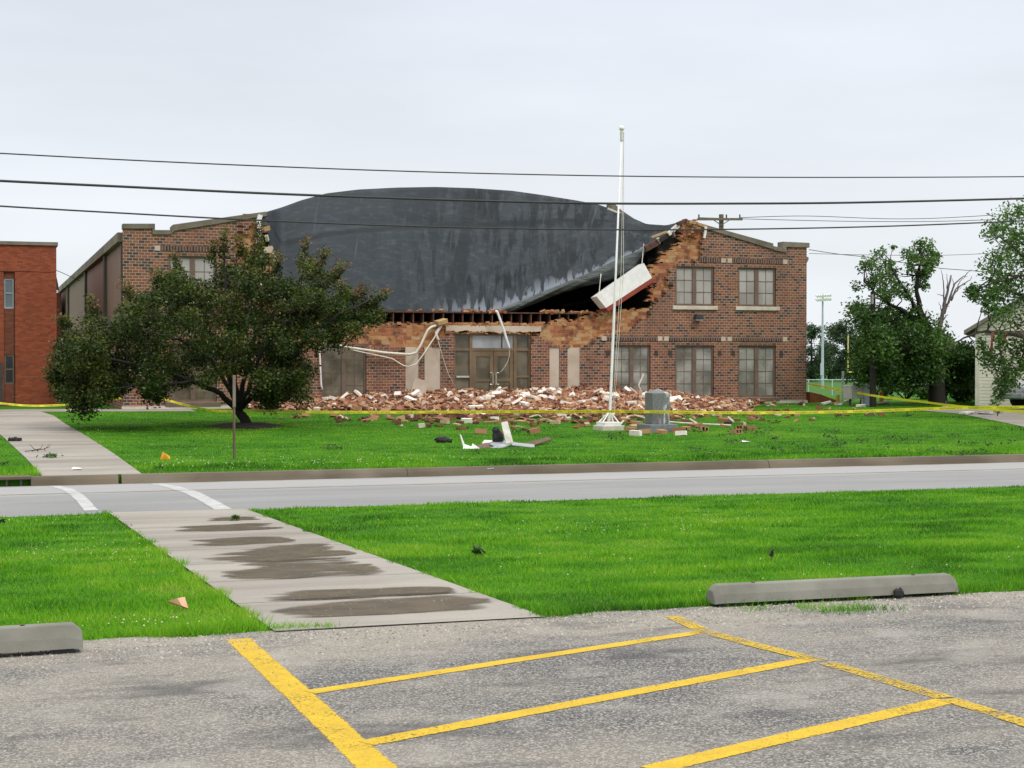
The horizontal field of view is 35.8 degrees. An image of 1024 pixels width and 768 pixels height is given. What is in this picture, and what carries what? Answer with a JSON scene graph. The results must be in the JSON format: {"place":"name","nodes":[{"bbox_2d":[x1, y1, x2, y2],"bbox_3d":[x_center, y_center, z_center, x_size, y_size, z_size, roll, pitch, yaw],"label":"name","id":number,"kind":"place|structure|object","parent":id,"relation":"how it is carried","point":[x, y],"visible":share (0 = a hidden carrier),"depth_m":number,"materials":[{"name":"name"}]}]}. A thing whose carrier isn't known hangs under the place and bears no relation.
{"place":"outdoors","nodes":[
{"label":"outdoors","id":0,"kind":"place"},
{"bbox_2d":[0,411,141,475],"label":"path","id":1,"kind":"structure","parent":0,"point":[58,437],"depth_m":35.12,"materials":[{"name":"concrete"}]},
{"bbox_2d":[8,437,21,440],"bbox_3d":[-11.639,1.299,37.161,0.324,0.129,0.140,0,1,-18],"label":"tar chunk","id":2,"kind":"object","parent":1,"relation":"on","point":[14,439],"visible":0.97,"depth_m":37.12,"materials":[{"name":"black asphalt"}]},
{"bbox_2d":[36,452,63,457],"bbox_3d":[-9.341,1.445,32.085,0.551,0.146,0.339,0,1,-18],"label":"weed","id":3,"kind":"object","parent":1,"relation":"on","point":[51,455],"visible":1,"depth_m":32.09,"materials":[{"name":"green plant"}]},
{"bbox_2d":[0,409,193,411],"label":"footpath","id":4,"kind":"structure","parent":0,"point":[51,410],"depth_m":53.06,"materials":[{"name":"concrete"}]},
{"bbox_2d":[0,365,1023,639],"bbox_3d":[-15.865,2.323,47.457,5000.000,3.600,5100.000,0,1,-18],"label":"ground","id":5,"kind":"structure","parent":0,"point":[406,453],"depth_m":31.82,"materials":[{"name":"green plant"}]},
{"bbox_2d":[0,475,30,486],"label":"storm drain","id":6,"kind":"object","parent":5,"relation":"in","point":[16,477],"visible":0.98,"depth_m":27.71,"materials":[{"name":"concrete"}]},
{"bbox_2d":[0,241,61,405],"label":"brick building","id":7,"kind":"structure","parent":5,"relation":"on","point":[30,300],"depth_m":59.30,"materials":[{"name":"brick"}]},
{"bbox_2d":[0,362,2,405],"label":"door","id":8,"kind":"structure","parent":7,"relation":"in","point":[1,363],"depth_m":59.00,"materials":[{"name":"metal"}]},
{"bbox_2d":[4,278,13,308],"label":"window","id":9,"kind":"structure","parent":7,"relation":"in","point":[8,283],"depth_m":59.21,"materials":[{"name":"grey glass"}]},
{"bbox_2d":[4,355,13,383],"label":"window","id":10,"kind":"structure","parent":7,"relation":"in","point":[8,359],"depth_m":59.25,"materials":[{"name":"grey glass"}]},
{"bbox_2d":[160,452,169,459],"bbox_3d":[-6.984,1.442,31.946,0.200,0.154,0.120,0,1,-18],"label":"orange bag","id":11,"kind":"object","parent":5,"relation":"on","point":[164,456],"visible":1,"depth_m":31.91,"materials":[{"name":"plastic"}]},
{"bbox_2d":[168,597,187,609],"bbox_3d":[-2.451,1.614,11.653,0.145,0.091,0.078,0,1,-18],"label":"tile shard","id":12,"kind":"object","parent":5,"relation":"on","point":[181,602],"visible":1,"depth_m":11.65,"materials":[{"name":"orange ceramic"}]},
{"bbox_2d":[233,375,235,459],"bbox_3d":[-5.599,0.722,31.984,0.058,1.804,0.062,0,1,-18],"label":"sign post","id":13,"kind":"object","parent":5,"relation":"on","point":[234,405],"visible":0.76,"depth_m":31.98,"materials":[{"name":"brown metal"}]},
{"bbox_2d":[203,422,284,428],"bbox_3d":[-7.368,1.118,43.745,2.026,0.139,2.026,0,1,27],"label":"soil bed","id":14,"kind":"object","parent":5,"relation":"on","point":[252,425],"visible":0.94,"depth_m":43.26,"materials":[{"name":"brown soil"}]},
{"bbox_2d":[39,221,394,423],"bbox_3d":[-7.905,-1.575,43.425,9.686,5.809,6.500,0,1,-18],"label":"crabapple tree","id":15,"kind":"object","parent":14,"relation":"on","point":[279,379],"visible":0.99,"depth_m":42.49,"materials":[{"name":"green plant"}]},
{"bbox_2d":[165,398,243,412],"bbox_3d":[-9.717,0.395,48.749,1.113,0.890,11.608,0,1,-29],"label":"police tape","id":16,"kind":"object","parent":15,"relation":"attached to","point":[191,406],"visible":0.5,"depth_m":49.90,"materials":[{"name":"yellow plastic"}]},
{"bbox_2d":[246,406,1023,413],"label":"police tape","id":17,"kind":"object","parent":15,"relation":"attached to","point":[678,412],"visible":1,"depth_m":42.50,"materials":[{"name":"yellow plastic"}]},
{"bbox_2d":[110,508,542,630],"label":"walkway","id":18,"kind":"structure","parent":5,"relation":"on","point":[262,595],"depth_m":13.70,"materials":[{"name":"concrete"}]},
{"bbox_2d":[177,523,281,530],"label":"puddle","id":19,"kind":"object","parent":18,"relation":"on","point":[243,526],"visible":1,"depth_m":19.02,"materials":[{"name":"liquid"}]},
{"bbox_2d":[211,517,255,520],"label":"puddle","id":20,"kind":"object","parent":18,"relation":"on","point":[229,518],"visible":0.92,"depth_m":20.46,"materials":[{"name":"grey liquid"}]},
{"bbox_2d":[194,536,294,545],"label":"puddle","id":21,"kind":"object","parent":18,"relation":"on","point":[240,540],"visible":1,"depth_m":17.25,"materials":[{"name":"liquid"}]},
{"bbox_2d":[212,543,354,561],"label":"puddle","id":22,"kind":"object","parent":18,"relation":"on","point":[285,552],"visible":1,"depth_m":15.78,"materials":[{"name":"liquid"}]},
{"bbox_2d":[223,559,377,578],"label":"puddle","id":23,"kind":"object","parent":18,"relation":"on","point":[293,569],"visible":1,"depth_m":14.24,"materials":[{"name":"liquid"}]},
{"bbox_2d":[278,586,453,599],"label":"puddle","id":24,"kind":"object","parent":18,"relation":"on","point":[337,593],"visible":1,"depth_m":12.53,"materials":[{"name":"liquid"}]},
{"bbox_2d":[275,595,487,616],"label":"puddle","id":25,"kind":"object","parent":18,"relation":"on","point":[396,606],"visible":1,"depth_m":11.68,"materials":[{"name":"liquid"}]},
{"bbox_2d":[91,425,670,467],"bbox_3d":[-3.644,1.316,36.165,13.727,0.286,20.446,-1,1,-51],"label":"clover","id":26,"kind":"object","parent":5,"relation":"on","point":[337,461],"visible":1,"depth_m":31.24,"materials":[{"name":"white plant"}]},
{"bbox_2d":[58,187,809,408],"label":"school building","id":27,"kind":"structure","parent":5,"relation":"on","point":[718,313],"depth_m":60.35,"materials":[{"name":"red brick"}]},
{"bbox_2d":[0,397,120,406],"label":"police tape","id":28,"kind":"object","parent":27,"relation":"attached to","point":[50,405],"visible":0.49,"depth_m":54.58,"materials":[{"name":"yellow plastic"}]},
{"bbox_2d":[165,256,215,302],"bbox_3d":[-10.948,-3.557,54.423,1.874,1.645,0.200,0,1,-18],"label":"window","id":29,"kind":"structure","parent":27,"relation":"in","point":[195,265],"depth_m":54.54,"materials":[{"name":"beige glass"}]},
{"bbox_2d":[165,344,220,406],"bbox_3d":[-10.948,-0.307,54.473,1.874,2.145,0.200,0,1,-18],"label":"window","id":30,"kind":"structure","parent":27,"relation":"in","point":[194,397],"depth_m":54.52,"materials":[{"name":"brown glass"}]},
{"bbox_2d":[319,348,322,389],"bbox_3d":[-6.711,-0.614,55.749,0.170,1.651,0.060,0,1,-18],"label":"downpipe","id":31,"kind":"object","parent":27,"relation":"attached to","point":[320,371],"visible":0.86,"depth_m":55.73,"materials":[{"name":"white metal"}]},
{"bbox_2d":[322,344,365,396],"bbox_3d":[-5.964,-0.411,56.210,1.614,1.990,0.065,0,1,-18],"label":"window","id":32,"kind":"structure","parent":27,"relation":"in","point":[345,372],"depth_m":56.18,"materials":[{"name":"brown glass"}]},
{"bbox_2d":[323,324,437,355],"bbox_3d":[-4.642,-1.589,56.370,4.413,1.169,0.284,0,1,-18],"label":"bent pipe","id":33,"kind":"object","parent":27,"relation":"attached to","point":[398,353],"visible":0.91,"depth_m":56.43,"materials":[{"name":"white metal"}]},
{"bbox_2d":[344,327,441,366],"bbox_3d":[-4.226,-1.335,56.464,3.673,1.480,0.244,0,1,-18],"label":"bent pipe","id":34,"kind":"object","parent":33,"relation":"hanging from","point":[394,359],"visible":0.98,"depth_m":56.44,"materials":[{"name":"white metal"}]},
{"bbox_2d":[434,318,447,325],"bbox_3d":[-2.556,-2.234,57.114,0.448,0.280,0.312,-1,1,-36],"label":"broken block","id":35,"kind":"object","parent":27,"relation":"on","point":[439,322],"depth_m":57.01,"materials":[{"name":"beige stone"}]},
{"bbox_2d":[472,351,493,390],"bbox_3d":[-1.051,-0.176,57.860,0.809,2.059,0.181,0,1,-18],"label":"door","id":36,"kind":"structure","parent":27,"relation":"in","point":[482,361],"depth_m":57.90,"materials":[{"name":"brown metal"}]},
{"bbox_2d":[495,310,510,348],"bbox_3d":[-0.334,-1.977,57.598,0.594,1.421,0.090,0,1,-18],"label":"metal strip","id":37,"kind":"object","parent":27,"relation":"hanging from","point":[502,326],"visible":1,"depth_m":57.57,"materials":[{"name":"white metal"}]},
{"bbox_2d":[493,351,512,390],"bbox_3d":[-0.295,-0.180,58.113,0.753,2.059,0.180,0,1,-18],"label":"door","id":38,"kind":"structure","parent":27,"relation":"in","point":[504,378],"depth_m":58.15,"materials":[{"name":"brown metal"}]},
{"bbox_2d":[591,244,653,312],"bbox_3d":[4.156,-3.982,59.467,2.479,2.623,0.609,0,1,-23],"label":"hanging panel","id":39,"kind":"object","parent":27,"relation":"hanging from","point":[636,279],"visible":1,"depth_m":59.26,"materials":[{"name":"white paint"}]},
{"bbox_2d":[613,345,649,390],"bbox_3d":[4.480,-0.465,59.704,1.513,1.990,0.065,0,1,-18],"label":"window","id":40,"kind":"structure","parent":27,"relation":"in","point":[633,360],"depth_m":59.70,"materials":[{"name":"grey glass"}]},
{"bbox_2d":[675,345,712,395],"bbox_3d":[6.934,-0.477,60.525,1.614,1.990,0.065,0,1,-18],"label":"window","id":41,"kind":"structure","parent":27,"relation":"in","point":[693,363],"depth_m":60.51,"materials":[{"name":"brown glass"}]},
{"bbox_2d":[672,266,717,309],"bbox_3d":[6.956,-3.649,60.413,1.874,1.645,0.200,0,1,-18],"label":"window","id":42,"kind":"structure","parent":27,"relation":"in","point":[694,285],"depth_m":60.45,"materials":[{"name":"grey glass"}]},
{"bbox_2d":[735,267,779,310],"bbox_3d":[9.458,-3.661,61.250,1.874,1.645,0.200,0,1,-18],"label":"window","id":43,"kind":"structure","parent":27,"relation":"in","point":[756,286],"depth_m":61.28,"materials":[{"name":"grey glass"}]},
{"bbox_2d":[737,346,779,400],"bbox_3d":[9.458,-0.412,61.300,1.874,2.145,0.200,0,1,-18],"label":"window","id":44,"kind":"structure","parent":27,"relation":"in","point":[756,364],"depth_m":61.34,"materials":[{"name":"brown glass"}]},
{"bbox_2d":[434,436,452,442],"bbox_3d":[-1.611,1.314,37.382,0.463,0.192,0.213,0,1,-18],"label":"tar chunk","id":45,"kind":"object","parent":5,"relation":"on","point":[442,439],"visible":0.98,"depth_m":37.30,"materials":[{"name":"black asphalt"}]},
{"bbox_2d":[461,418,471,422],"bbox_3d":[-1.321,1.065,46.159,0.338,0.136,0.118,1,12,-17],"label":"glazed block","id":46,"kind":"object","parent":5,"relation":"on","point":[467,420],"depth_m":46.11,"materials":[{"name":"white ceramic"}]},
{"bbox_2d":[471,543,485,554],"bbox_3d":[-0.329,1.627,15.607,0.176,0.137,0.165,0,1,-18],"label":"weed","id":47,"kind":"object","parent":5,"relation":"on","point":[477,549],"visible":0.98,"depth_m":15.58,"materials":[{"name":"green plant"}]},
{"bbox_2d":[475,428,487,433],"bbox_3d":[-0.792,1.228,40.938,0.300,0.130,0.200,3,-8,6],"label":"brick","id":48,"kind":"object","parent":5,"relation":"on","point":[480,431],"visible":0.94,"depth_m":40.84,"materials":[{"name":"orange brick"}]},
{"bbox_2d":[460,421,551,448],"bbox_3d":[-0.116,1.153,36.401,2.532,0.616,1.315,0,1,-18],"label":"metal debris","id":49,"kind":"object","parent":5,"relation":"on","point":[497,440],"visible":0.98,"depth_m":36.17,"materials":[{"name":"metal"}]},
{"bbox_2d":[0,591,1023,767],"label":"parking lot","id":50,"kind":"structure","parent":5,"relation":"on","point":[222,709],"depth_m":8.27,"materials":[{"name":"grey asphalt"}]},
{"bbox_2d":[0,622,82,653],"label":"wheel stop","id":51,"kind":"object","parent":50,"relation":"on","point":[61,637],"visible":1,"depth_m":9.66,"materials":[{"name":"concrete"}]},
{"bbox_2d":[227,638,397,767],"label":"parking stripe","id":52,"kind":"object","parent":50,"relation":"on","point":[370,756],"visible":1,"depth_m":7.85,"materials":[{"name":"yellow paint"}]},
{"bbox_2d":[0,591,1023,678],"bbox_3d":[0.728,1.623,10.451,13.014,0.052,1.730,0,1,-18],"label":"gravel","id":53,"kind":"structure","parent":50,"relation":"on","point":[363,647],"depth_m":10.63,"materials":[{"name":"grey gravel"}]},
{"bbox_2d":[304,631,950,767],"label":"parking stripe","id":54,"kind":"object","parent":50,"relation":"on","point":[735,749],"visible":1,"depth_m":7.76,"materials":[{"name":"yellow paint"}]},
{"bbox_2d":[705,573,958,606],"bbox_3d":[2.431,1.546,11.969,2.053,0.166,0.200,0,1,-18],"label":"wheel stop","id":55,"kind":"object","parent":50,"relation":"on","point":[732,594],"visible":0.98,"depth_m":11.88,"materials":[{"name":"concrete"}]},
{"bbox_2d":[664,616,1023,725],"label":"parking stripe","id":56,"kind":"object","parent":50,"relation":"on","point":[969,705],"visible":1,"depth_m":8.73,"materials":[{"name":"yellow paint"}]},
{"bbox_2d":[893,587,903,598],"bbox_3d":[2.925,1.586,12.006,0.096,0.099,0.034,0,1,-18],"label":"tar lump","id":57,"kind":"object","parent":50,"relation":"on","point":[898,593],"visible":1,"depth_m":11.99,"materials":[{"name":"black asphalt"}]},
{"bbox_2d":[0,484,1023,640],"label":"grass","id":58,"kind":"structure","parent":5,"relation":"on","point":[243,622],"depth_m":15.70,"materials":[{"name":"green plant"}]},
{"bbox_2d":[9,491,1022,625],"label":"clover","id":59,"kind":"object","parent":5,"relation":"on","point":[377,519],"visible":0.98,"depth_m":16.00,"materials":[{"name":"plant"}]},
{"bbox_2d":[31,454,1023,485],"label":"kerb","id":60,"kind":"structure","parent":5,"relation":"on","point":[54,480],"depth_m":30.52,"materials":[{"name":"concrete"}]},
{"bbox_2d":[527,427,540,433],"bbox_3d":[0.566,1.223,41.316,0.300,0.130,0.200,-12,3,-21],"label":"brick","id":61,"kind":"object","parent":5,"relation":"on","point":[534,430],"visible":0.96,"depth_m":41.24,"materials":[{"name":"orange brick"}]},
{"bbox_2d":[245,384,893,428],"bbox_3d":[2.858,0.623,51.745,21.254,1.028,14.194,0,1,-18],"label":"rubble","id":62,"kind":"object","parent":5,"relation":"on","point":[694,402],"visible":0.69,"depth_m":53.36,"materials":[{"name":"brown brick"}]},
{"bbox_2d":[606,379,619,392],"bbox_3d":[3.703,0.144,57.876,0.389,0.674,0.447,1,1,44],"label":"brick chunk","id":63,"kind":"object","parent":62,"relation":"on","point":[617,385],"visible":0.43,"depth_m":57.76,"materials":[{"name":"brown brick"}]},
{"bbox_2d":[251,596,907,632],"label":"grass","id":64,"kind":"structure","parent":5,"relation":"on","point":[854,607],"depth_m":11.30,"materials":[{"name":"green plant"}]},
{"bbox_2d":[593,126,623,430],"bbox_3d":[2.713,-2.871,42.900,0.879,8.293,0.600,0,1,-24],"label":"flagpole","id":65,"kind":"object","parent":5,"relation":"on","point":[609,426],"visible":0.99,"depth_m":42.99,"materials":[{"name":"white metal"}]},
{"bbox_2d":[629,430,641,435],"bbox_3d":[3.146,1.249,40.417,0.338,0.136,0.118,3,7,40],"label":"glazed block","id":66,"kind":"object","parent":5,"relation":"on","point":[635,432],"depth_m":40.37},
{"bbox_2d":[639,428,651,433],"bbox_3d":[3.460,1.238,41.254,0.300,0.130,0.200,-5,-8,17],"label":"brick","id":67,"kind":"object","parent":5,"relation":"on","point":[647,431],"visible":0.74,"depth_m":41.15,"materials":[{"name":"brick"}]},
{"bbox_2d":[637,389,677,431],"bbox_3d":[3.883,0.744,42.416,0.840,1.244,0.840,0,1,-18],"label":"monument","id":68,"kind":"object","parent":5,"relation":"on","point":[657,399],"visible":0.81,"depth_m":42.18,"materials":[{"name":"stone"}]},
{"bbox_2d":[655,429,667,433],"bbox_3d":[3.894,1.239,41.287,0.194,0.098,0.317,10,6,35],"label":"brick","id":69,"kind":"object","parent":5,"relation":"on","point":[661,431],"visible":1,"depth_m":41.20,"materials":[{"name":"orange brick"}]},
{"bbox_2d":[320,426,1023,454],"bbox_3d":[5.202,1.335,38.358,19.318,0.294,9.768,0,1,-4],"label":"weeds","id":70,"kind":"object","parent":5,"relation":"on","point":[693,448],"visible":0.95,"depth_m":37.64,"materials":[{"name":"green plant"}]},
{"bbox_2d":[675,430,686,435],"bbox_3d":[4.314,1.253,40.501,0.292,0.118,0.100,-4,-8,25],"label":"glazed block","id":71,"kind":"object","parent":5,"relation":"on","point":[679,433],"depth_m":40.46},
{"bbox_2d":[670,421,730,425],"bbox_3d":[5.255,1.129,45.296,0.276,0.086,2.457,-1,1,-40],"label":"bent rod","id":72,"kind":"object","parent":5,"relation":"on","point":[703,423],"visible":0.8,"depth_m":44.99,"materials":[{"name":"white metal"}]},
{"bbox_2d":[697,214,742,228],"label":"utility pole","id":73,"kind":"object","parent":5,"relation":"on","point":[721,219],"visible":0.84,"depth_m":107.77,"materials":[{"name":"brown wood"}]},
{"bbox_2d":[700,217,1021,221],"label":"power line","id":74,"kind":"object","parent":73,"relation":"attached to","point":[872,221],"visible":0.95,"depth_m":111.48,"materials":[{"name":"black metal"}]},
{"bbox_2d":[741,214,1002,218],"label":"power line","id":75,"kind":"object","parent":73,"relation":"attached to","point":[872,218],"visible":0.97,"depth_m":111.35,"materials":[{"name":"black rubber"}]},
{"bbox_2d":[717,417,728,422],"bbox_3d":[6.275,1.081,47.153,0.300,0.130,0.200,9,6,32],"label":"clay tile","id":76,"kind":"object","parent":5,"relation":"on","point":[720,419],"visible":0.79,"depth_m":47.08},
{"bbox_2d":[730,429,742,433],"bbox_3d":[5.847,1.243,41.431,0.200,0.130,0.300,-3,-3,-23],"label":"clay tile","id":77,"kind":"object","parent":5,"relation":"on","point":[736,431],"visible":0.93,"depth_m":41.34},
{"bbox_2d":[768,546,773,557],"bbox_3d":[2.462,1.602,15.080,0.069,0.144,0.090,0,1,-18],"label":"weed","id":78,"kind":"object","parent":5,"relation":"on","point":[770,551],"visible":0.99,"depth_m":15.07,"materials":[{"name":"green plant"}]},
{"bbox_2d":[806,322,834,381],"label":"leafy tree","id":79,"kind":"object","parent":5,"relation":"on","point":[811,366],"visible":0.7,"depth_m":347.65,"materials":[{"name":"green plant"}]},
{"bbox_2d":[815,294,831,387],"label":"stadium light","id":80,"kind":"object","parent":5,"relation":"on","point":[822,299],"visible":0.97,"depth_m":264.89,"materials":[{"name":"metal"}]},
{"bbox_2d":[815,343,841,378],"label":"leafy tree","id":81,"kind":"object","parent":5,"relation":"on","point":[830,376],"visible":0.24,"depth_m":372.00,"materials":[{"name":"green plant"}]},
{"bbox_2d":[819,318,860,380],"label":"leafy tree","id":82,"kind":"object","parent":5,"relation":"on","point":[836,330],"visible":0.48,"depth_m":355.72,"materials":[{"name":"green plant"}]},
{"bbox_2d":[847,335,849,372],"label":"goal post","id":83,"kind":"object","parent":5,"relation":"on","point":[848,349],"visible":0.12,"depth_m":267.74,"materials":[{"name":"yellow metal"}]},
{"bbox_2d":[843,384,863,405],"bbox_3d":[12.867,0.416,59.492,0.875,0.800,0.450,-1,1,-33],"label":"electrical box","id":84,"kind":"object","parent":5,"relation":"on","point":[850,392],"visible":0.88,"depth_m":59.25,"materials":[{"name":"beige metal"}]},
{"bbox_2d":[863,384,869,405],"bbox_3d":[13.274,0.416,59.586,0.240,0.800,0.300,0,1,-18],"label":"meter box","id":85,"kind":"object","parent":5,"relation":"on","point":[866,397],"visible":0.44,"depth_m":59.44,"materials":[{"name":"metal"}]},
{"bbox_2d":[806,379,927,394],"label":"chain link fence","id":86,"kind":"object","parent":5,"relation":"on","point":[832,384],"visible":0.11,"depth_m":126.56,"materials":[{"name":"grey"}]},
{"bbox_2d":[868,292,881,406],"bbox_3d":[13.303,-1.170,58.401,0.564,4.439,0.283,0,1,-18],"label":"utility pole","id":87,"kind":"object","parent":5,"relation":"on","point":[872,399],"visible":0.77,"depth_m":58.32,"materials":[{"name":"brown wood"}]},
{"bbox_2d":[808,383,1023,412],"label":"police tape","id":88,"kind":"object","parent":87,"relation":"attached to","point":[952,405],"visible":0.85,"depth_m":54.81,"materials":[{"name":"yellow plastic"}]},
{"bbox_2d":[877,381,928,399],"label":"shrub","id":89,"kind":"object","parent":5,"relation":"on","point":[921,392],"visible":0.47,"depth_m":67.56,"materials":[{"name":"green plant"}]},
{"bbox_2d":[838,237,974,404],"bbox_3d":[15.336,-2.331,60.680,6.984,6.622,5.339,0,1,-18],"label":"broken tree","id":90,"kind":"object","parent":5,"relation":"on","point":[929,358],"visible":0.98,"depth_m":59.41,"materials":[{"name":"green plant"}]},
{"bbox_2d":[936,269,971,403],"bbox_3d":[17.226,-1.803,62.213,1.777,5.413,0.656,-1,1,-38],"label":"dead tree","id":91,"kind":"object","parent":5,"relation":"on","point":[944,308],"visible":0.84,"depth_m":62.08,"materials":[{"name":"grey plant"}]},
{"bbox_2d":[946,378,974,401],"bbox_3d":[17.948,0.192,63.712,2.029,1.434,1.499,0,1,-18],"label":"shrub","id":92,"kind":"object","parent":5,"relation":"on","point":[954,394],"visible":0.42,"depth_m":63.38,"materials":[{"name":"green plant"}]},
{"bbox_2d":[944,195,1023,415],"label":"storm damaged tree","id":93,"kind":"object","parent":5,"relation":"on","point":[1006,373],"visible":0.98,"depth_m":50.06,"materials":[{"name":"green plant"}]},
{"bbox_2d":[990,332,1007,352],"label":"window","id":94,"kind":"structure","parent":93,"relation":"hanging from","point":[991,346],"depth_m":50.30,"materials":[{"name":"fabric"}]},
{"bbox_2d":[964,299,1023,405],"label":"house","id":95,"kind":"structure","parent":5,"relation":"on","point":[983,384],"depth_m":59.77,"materials":[{"name":"cream painted siding"},{"name":"grey shingle"}]},
{"bbox_2d":[999,380,1023,405],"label":"parked car","id":96,"kind":"object","parent":5,"relation":"on","point":[1017,398],"visible":0.63,"depth_m":57.34,"materials":[{"name":"silver metal"}]},
{"bbox_2d":[0,462,1023,516],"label":"road","id":97,"kind":"structure","parent":0,"point":[38,500],"depth_m":26.29,"materials":[{"name":"grey asphalt"}]},
{"bbox_2d":[0,180,1023,204],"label":"power line","id":98,"kind":"object","parent":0,"point":[410,198],"visible":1,"depth_m":31.23,"materials":[{"name":"black metal"}]},
{"bbox_2d":[0,205,1023,230],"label":"power line","id":99,"kind":"object","parent":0,"point":[491,227],"visible":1,"depth_m":31.35,"materials":[{"name":"black metal"}]},
{"bbox_2d":[0,153,1023,177],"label":"power line","id":100,"kind":"object","parent":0,"point":[492,173],"visible":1,"depth_m":31.57,"materials":[{"name":"black rubber"}]},
{"bbox_2d":[0,0,1023,361],"label":"sky","id":101,"kind":"structure","parent":0,"point":[729,88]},
{"bbox_2d":[806,392,835,402],"bbox_3d":[12.256,0.543,62.857,1.300,0.470,0.500,0,1,-18],"label":"timber pile","id":102,"kind":"object","parent":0,"point":[811,397],"visible":0.59,"depth_m":62.53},
{"bbox_2d":[809,252,1000,255],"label":"power line","id":103,"kind":"object","parent":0,"point":[894,255],"visible":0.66,"depth_m":91.64,"materials":[{"name":"black rubber"}]},
{"bbox_2d":[809,249,1015,274],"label":"power line","id":104,"kind":"object","parent":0,"point":[900,262],"visible":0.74,"depth_m":85.63,"materials":[{"name":"black rubber"}]},
{"bbox_2d":[922,409,1023,426],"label":"driveway","id":105,"kind":"structure","parent":0,"point":[1012,418],"depth_m":51.94,"materials":[{"name":"concrete"}]},
{"bbox_2d":[977,411,993,413],"bbox_3d":[15.742,0.976,52.776,0.534,0.159,0.244,0,1,14],"label":"insulation scrap","id":106,"kind":"object","parent":105,"relation":"on","point":[985,412],"visible":0.93,"depth_m":52.69,"materials":[{"name":"white"}]},
{"bbox_3d":[2.286,0.769,53.344,22.237,0.920,10.490,0,1,-18],"label":"rubble","id":107,"kind":"object","parent":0,"visible":0},
{"bbox_2d":[410,378,427,393],"bbox_3d":[-3.305,0.137,56.531,0.686,0.737,0.060,0,1,-24],"label":"stone slab","id":108,"kind":"object","parent":107,"relation":"on","point":[420,384],"depth_m":56.50,"materials":[{"name":"beige stone"}]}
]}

